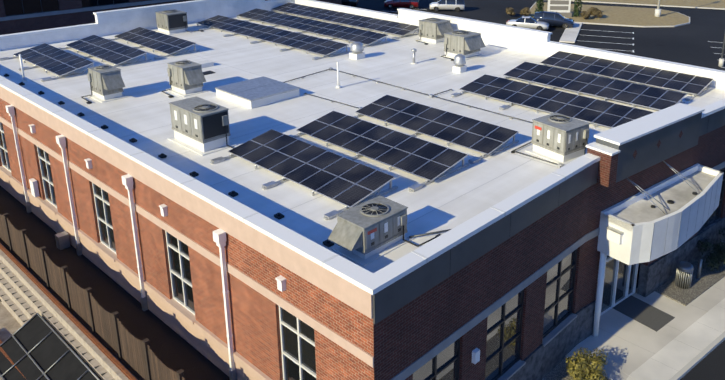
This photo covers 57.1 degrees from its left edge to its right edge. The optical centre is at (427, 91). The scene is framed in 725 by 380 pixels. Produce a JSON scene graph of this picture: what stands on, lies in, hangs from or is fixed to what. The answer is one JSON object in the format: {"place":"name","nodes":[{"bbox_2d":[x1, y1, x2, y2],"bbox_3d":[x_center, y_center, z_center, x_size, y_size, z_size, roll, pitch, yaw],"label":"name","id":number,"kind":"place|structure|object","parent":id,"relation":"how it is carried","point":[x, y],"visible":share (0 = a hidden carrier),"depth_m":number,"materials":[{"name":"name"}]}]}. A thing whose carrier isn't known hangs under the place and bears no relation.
{"place":"outdoors","nodes":[
{"label":"outdoors","id":0,"kind":"place"},
{"bbox_2d":[0,302,21,379],"bbox_3d":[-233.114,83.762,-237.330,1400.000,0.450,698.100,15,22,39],"label":"gravel yard","id":1,"kind":"structure","parent":0,"point":[10,325],"depth_m":23.14,"materials":[{"name":"beige gravel"}]},
{"bbox_2d":[0,340,26,379],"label":"rusty beam","id":2,"kind":"structure","parent":1,"relation":"on","point":[5,354],"depth_m":21.23,"materials":[{"name":"orange metal"}]},
{"bbox_2d":[0,313,99,379],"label":"solar panel","id":3,"kind":"object","parent":1,"relation":"on","point":[35,347],"visible":1,"depth_m":20.83,"materials":[{"name":"black glass"}]},
{"bbox_2d":[0,249,137,379],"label":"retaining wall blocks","id":4,"kind":"structure","parent":1,"relation":"on","point":[24,298],"depth_m":22.57,"materials":[{"name":"beige concrete"}]},
{"bbox_2d":[0,243,136,379],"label":"gutter","id":5,"kind":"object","parent":4,"relation":"on","point":[87,333],"depth_m":21.58,"materials":[{"name":"orange metal"}]},
{"bbox_2d":[0,186,229,379],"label":"ground","id":6,"kind":"structure","parent":0,"point":[172,349],"depth_m":22.48,"materials":[{"name":"brown soil"}]},
{"bbox_2d":[0,213,184,379],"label":"wood fence","id":7,"kind":"object","parent":6,"relation":"on","point":[142,359],"visible":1,"depth_m":20.84,"materials":[{"name":"brown wood"}]},
{"bbox_2d":[0,0,341,34],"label":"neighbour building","id":8,"kind":"structure","parent":0,"point":[18,16],"depth_m":56.43,"materials":[{"name":"brick"}]},
{"bbox_2d":[0,86,373,379],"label":"building wall","id":9,"kind":"structure","parent":0,"point":[311,322],"depth_m":19.30,"materials":[{"name":"red brick"}]},
{"bbox_2d":[6,105,285,379],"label":"downspouts","id":10,"kind":"object","parent":9,"relation":"attached to","point":[63,239],"visible":1,"depth_m":21.67,"materials":[{"name":"white metal"}]},
{"bbox_2d":[373,164,592,379],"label":"brick wall","id":11,"kind":"structure","parent":0,"point":[499,299],"depth_m":17.84,"materials":[{"name":"red brick"}]},
{"bbox_2d":[352,0,724,379],"bbox_3d":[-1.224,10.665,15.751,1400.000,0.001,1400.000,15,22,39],"label":"ground","id":12,"kind":"structure","parent":0,"point":[689,44],"depth_m":73.49,"materials":[{"name":"black asphalt"}]},
{"bbox_2d":[341,0,357,6],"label":"black suv","id":13,"kind":"object","parent":12,"relation":"on","point":[351,3],"visible":0.38,"depth_m":87.95,"materials":[{"name":"black paint"}]},
{"bbox_2d":[0,0,724,315],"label":"building roof","id":14,"kind":"structure","parent":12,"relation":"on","point":[466,202],"depth_m":27.58,"materials":[{"name":"white plastic"}]},
{"bbox_2d":[0,43,93,81],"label":"solar array","id":15,"kind":"object","parent":14,"relation":"on","point":[53,59],"visible":0.96,"depth_m":33.52,"materials":[{"name":"black glass"}]},
{"bbox_2d":[81,64,127,103],"bbox_3d":[-14.074,-0.359,28.510,1.790,1.305,1.620,15,22,39],"label":"rooftop hvac unit","id":16,"kind":"object","parent":14,"relation":"on","point":[106,83],"visible":1,"depth_m":28.37,"materials":[{"name":"beige-grey painted metal"},{"name":"galvanised steel"},{"name":"dark metal"}]},
{"bbox_2d":[59,35,151,66],"bbox_3d":[-17.836,-2.240,35.982,6.434,0.534,2.660,15,22,39],"label":"solar array","id":17,"kind":"object","parent":14,"relation":"on","point":[110,51],"visible":0.92,"depth_m":35.76,"materials":[{"name":"black glass"}]},
{"bbox_2d":[108,27,199,58],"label":"solar array","id":18,"kind":"object","parent":14,"relation":"on","point":[167,45],"visible":0.94,"depth_m":38.02,"materials":[{"name":"black glass"}]},
{"bbox_2d":[4,73,333,246],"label":"roof edge anchors","id":19,"kind":"object","parent":14,"relation":"on","point":[327,243],"visible":0.94,"depth_m":20.98,"materials":[{"name":"black metal"}]},
{"bbox_2d":[156,9,203,34],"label":"rooftop hvac unit","id":20,"kind":"object","parent":14,"relation":"on","point":[171,22],"visible":0.98,"depth_m":41.85,"materials":[{"name":"white metal"}]},
{"bbox_2d":[161,60,206,97],"bbox_3d":[-10.948,-0.606,29.457,1.840,1.305,1.670,15,22,39],"label":"rooftop hvac unit","id":21,"kind":"object","parent":14,"relation":"on","point":[186,77],"visible":1,"depth_m":29.30,"materials":[{"name":"beige-grey painted metal"},{"name":"galvanised steel"},{"name":"dark metal"}]},
{"bbox_2d":[168,96,235,155],"bbox_3d":[-7.736,1.117,23.608,2.920,1.435,1.890,15,22,39],"label":"rooftop hvac unit","id":22,"kind":"object","parent":14,"relation":"on","point":[200,126],"visible":0.92,"depth_m":23.06,"materials":[{"name":"white metal"}]},
{"bbox_2d":[195,60,214,74],"bbox_3d":[-11.248,-1.239,33.453,0.894,0.220,2.326,-6,18,-21],"label":"roof drain and box","id":23,"kind":"object","parent":14,"relation":"on","point":[206,63],"visible":0.67,"depth_m":33.91,"materials":[{"name":"white metal"}]},
{"bbox_2d":[19,48,416,87],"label":"vent pipes","id":24,"kind":"object","parent":14,"relation":"on","point":[413,50],"visible":1,"depth_m":30.85,"materials":[{"name":"white plastic"}]},
{"bbox_2d":[215,76,299,108],"bbox_3d":[-7.495,-0.004,29.165,2.710,0.400,2.560,15,22,39],"label":"roof hatch","id":25,"kind":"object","parent":14,"relation":"on","point":[257,92],"depth_m":28.70,"materials":[{"name":"white metal"}]},
{"bbox_2d":[196,15,350,59],"bbox_3d":[-10.142,-3.509,40.576,13.280,0.506,2.720,15,22,39],"label":"solar array","id":26,"kind":"object","parent":14,"relation":"on","point":[306,43],"visible":1,"depth_m":39.85,"materials":[{"name":"black glass"}]},
{"bbox_2d":[210,129,397,219],"bbox_3d":[-4.060,2.418,21.031,6.164,0.506,2.840,15,22,39],"label":"solar array","id":27,"kind":"object","parent":14,"relation":"on","point":[348,183],"visible":1,"depth_m":20.75,"materials":[{"name":"black glass"}]},
{"bbox_2d":[237,8,389,47],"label":"solar array","id":28,"kind":"object","parent":14,"relation":"on","point":[348,34],"visible":0.85,"depth_m":42.66,"materials":[{"name":"black glass"}]},
{"bbox_2d":[271,3,418,39],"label":"solar array","id":29,"kind":"object","parent":14,"relation":"on","point":[381,25],"visible":0.88,"depth_m":45.30,"materials":[{"name":"black glass"}]},
{"bbox_2d":[349,42,364,59],"bbox_3d":[-3.863,-2.287,36.062,0.760,0.900,0.760,15,22,39],"label":"exhaust fan","id":30,"kind":"object","parent":14,"relation":"on","point":[356,49],"visible":1,"depth_m":35.84,"materials":[{"name":"white metal"}]},
{"bbox_2d":[289,111,468,191],"bbox_3d":[-1.956,1.864,22.965,6.665,0.506,2.840,15,22,39],"label":"solar array","id":31,"kind":"object","parent":14,"relation":"on","point":[429,162],"visible":0.96,"depth_m":22.68,"materials":[{"name":"black glass"}]},
{"bbox_2d":[327,196,440,265],"bbox_3d":[-1.106,3.461,16.851,1.800,0.975,2.600,15,22,39],"label":"rooftop hvac unit","id":32,"kind":"object","parent":14,"relation":"on","point":[369,231],"visible":1,"depth_m":16.49,"materials":[{"name":"painted grey-beige sheet metal"},{"name":"dark metal grille"}]},
{"bbox_2d":[284,67,563,239],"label":"roof conduits","id":33,"kind":"object","parent":14,"relation":"on","point":[559,165],"visible":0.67,"depth_m":27.92,"materials":[{"name":"grey metal"}]},
{"bbox_2d":[416,18,452,44],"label":"rooftop hvac unit","id":34,"kind":"object","parent":14,"relation":"on","point":[432,30],"visible":0.98,"depth_m":40.07,"materials":[{"name":"white metal"}]},
{"bbox_2d":[352,95,518,163],"bbox_3d":[-0.002,1.248,25.100,6.663,0.507,2.840,15,22,39],"label":"solar array","id":35,"kind":"object","parent":14,"relation":"on","point":[486,139],"visible":0.85,"depth_m":24.84,"materials":[{"name":"black glass"}]},
{"bbox_2d":[452,54,466,72],"bbox_3d":[1.618,-1.473,33.564,0.646,0.900,0.646,15,22,39],"label":"exhaust fan","id":36,"kind":"object","parent":14,"relation":"on","point":[459,61],"visible":1,"depth_m":33.37,"materials":[{"name":"white metal"}]},
{"bbox_2d":[440,30,485,60],"bbox_3d":[1.863,-2.599,36.627,1.940,1.305,2.270,15,22,39],"label":"rooftop hvac unit","id":37,"kind":"object","parent":14,"relation":"on","point":[468,44],"visible":0.92,"depth_m":36.39,"materials":[{"name":"white metal"}]},
{"bbox_2d":[451,74,653,127],"bbox_3d":[5.011,0.469,27.902,8.285,0.506,2.950,15,22,39],"label":"solar array","id":38,"kind":"object","parent":14,"relation":"on","point":[593,111],"visible":0.83,"depth_m":27.86,"materials":[{"name":"black glass"}]},
{"bbox_2d":[525,112,589,165],"bbox_3d":[4.885,1.595,22.866,2.557,1.235,1.993,15,22,39],"label":"rooftop hvac unit","id":39,"kind":"object","parent":14,"relation":"on","point":[557,138],"visible":1,"depth_m":22.57,"materials":[{"name":"white metal"}]},
{"bbox_2d":[503,62,686,109],"bbox_3d":[7.270,-0.243,30.369,8.284,0.506,2.950,15,22,39],"label":"solar array","id":40,"kind":"object","parent":14,"relation":"on","point":[606,89],"visible":0.85,"depth_m":30.17,"materials":[{"name":"black glass"}]},
{"bbox_2d":[540,51,713,100],"bbox_3d":[9.483,-0.941,32.785,8.285,0.507,2.950,15,22,39],"label":"solar array","id":41,"kind":"object","parent":14,"relation":"on","point":[694,85],"visible":0.9,"depth_m":32.51,"materials":[{"name":"black glass"}]},
{"bbox_2d":[384,0,418,8],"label":"red suv","id":42,"kind":"object","parent":12,"relation":"on","point":[391,4],"visible":1,"depth_m":87.97,"materials":[{"name":"red paint"}]},
{"bbox_2d":[430,0,464,11],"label":"white suv","id":43,"kind":"object","parent":12,"relation":"on","point":[457,5],"visible":1,"depth_m":86.29,"materials":[{"name":"white paint"}]},
{"bbox_2d":[505,7,514,15],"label":"bush","id":44,"kind":"object","parent":12,"relation":"on","point":[510,11],"visible":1,"depth_m":83.03,"materials":[{"name":"brown plant"}]},
{"bbox_2d":[506,16,548,30],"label":"white sedan car","id":45,"kind":"object","parent":12,"relation":"on","point":[530,22],"visible":0.9,"depth_m":74.86,"materials":[{"name":"white paint"}]},
{"bbox_2d":[534,11,573,28],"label":"navy suv","id":46,"kind":"object","parent":12,"relation":"on","point":[552,18],"visible":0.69,"depth_m":76.49,"materials":[{"name":"blue paint"}]},
{"bbox_2d":[392,8,724,67],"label":"parking markings","id":47,"kind":"object","parent":12,"relation":"on","point":[605,36],"depth_m":70.14,"materials":[{"name":"white paint"}]},
{"bbox_2d":[522,2,689,26],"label":"island kerb","id":48,"kind":"structure","parent":12,"relation":"on","point":[628,16],"depth_m":83.21,"materials":[{"name":"concrete"},{"name":"gravel"}]},
{"bbox_2d":[520,7,530,15],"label":"bush","id":49,"kind":"object","parent":48,"relation":"on","point":[525,11],"visible":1,"depth_m":82.49,"materials":[{"name":"brown plant"}]},
{"bbox_2d":[535,0,543,11],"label":"shrub","id":50,"kind":"object","parent":48,"relation":"on","point":[540,5],"visible":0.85,"depth_m":82.96,"materials":[{"name":"green plant"}]},
{"bbox_2d":[547,0,571,16],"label":"monument sign","id":51,"kind":"object","parent":48,"relation":"on","point":[562,7],"visible":0.77,"depth_m":82.63,"materials":[{"name":"white"}]},
{"bbox_2d":[573,0,581,16],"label":"shrub","id":52,"kind":"object","parent":48,"relation":"on","point":[577,4],"visible":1,"depth_m":82.84,"materials":[{"name":"green plant"}]},
{"bbox_2d":[580,11,590,18],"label":"bush","id":53,"kind":"object","parent":48,"relation":"on","point":[584,14],"visible":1,"depth_m":80.99,"materials":[{"name":"brown plant"}]},
{"bbox_2d":[588,7,602,17],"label":"bush","id":54,"kind":"object","parent":48,"relation":"on","point":[594,11],"visible":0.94,"depth_m":82.06,"materials":[{"name":"brown plant"}]},
{"bbox_2d":[655,0,660,16],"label":"concrete light pole","id":55,"kind":"object","parent":12,"relation":"on","point":[657,12],"visible":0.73,"depth_m":83.56,"materials":[{"name":"grey concrete"}]},
{"bbox_2d":[718,34,724,66],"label":"light pole","id":56,"kind":"object","parent":12,"relation":"on","point":[721,62],"visible":1,"depth_m":59.97,"materials":[{"name":"white concrete"}]},
{"bbox_2d":[559,22,581,42],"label":"concrete walkway","id":57,"kind":"structure","parent":0,"point":[569,34],"depth_m":73.19,"materials":[{"name":"concrete"}]},
{"bbox_2d":[542,242,724,379],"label":"sidewalk pavement","id":58,"kind":"structure","parent":0,"point":[669,330],"depth_m":23.23,"materials":[{"name":"concrete"}]},
{"bbox_2d":[566,347,609,379],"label":"entrance shrub","id":59,"kind":"object","parent":58,"relation":"on","point":[579,368],"visible":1,"depth_m":20.58,"materials":[{"name":"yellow plant"}]},
{"bbox_2d":[675,261,693,288],"bbox_3d":[10.010,7.156,25.827,0.620,1.000,0.620,15,22,39],"label":"trash receptacle","id":60,"kind":"object","parent":58,"relation":"on","point":[684,274],"visible":1,"depth_m":25.64,"materials":[{"name":"silver metal"}]},
{"bbox_2d":[697,259,702,278],"bbox_3d":[10.824,7.066,26.334,0.114,0.900,0.120,15,22,39],"label":"bollard","id":61,"kind":"object","parent":58,"relation":"on","point":[699,268],"visible":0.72,"depth_m":26.27,"materials":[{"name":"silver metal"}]},
{"bbox_2d":[696,237,724,270],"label":"shrub","id":62,"kind":"object","parent":58,"relation":"on","point":[715,262],"visible":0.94,"depth_m":26.89,"materials":[{"name":"green plant"}]},
{"bbox_2d":[571,0,724,9],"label":"curb","id":63,"kind":"structure","parent":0,"point":[711,4],"depth_m":94.93,"materials":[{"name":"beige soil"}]},
{"bbox_2d":[578,103,724,343],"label":"entrance wall","id":64,"kind":"structure","parent":0,"point":[679,137],"depth_m":23.02,"materials":[{"name":"red brick"}]},
{"bbox_2d":[597,161,723,264],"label":"entrance canopy","id":65,"kind":"object","parent":64,"relation":"attached to","point":[666,216],"visible":0.94,"depth_m":22.17,"materials":[{"name":"white metal"}]}
]}

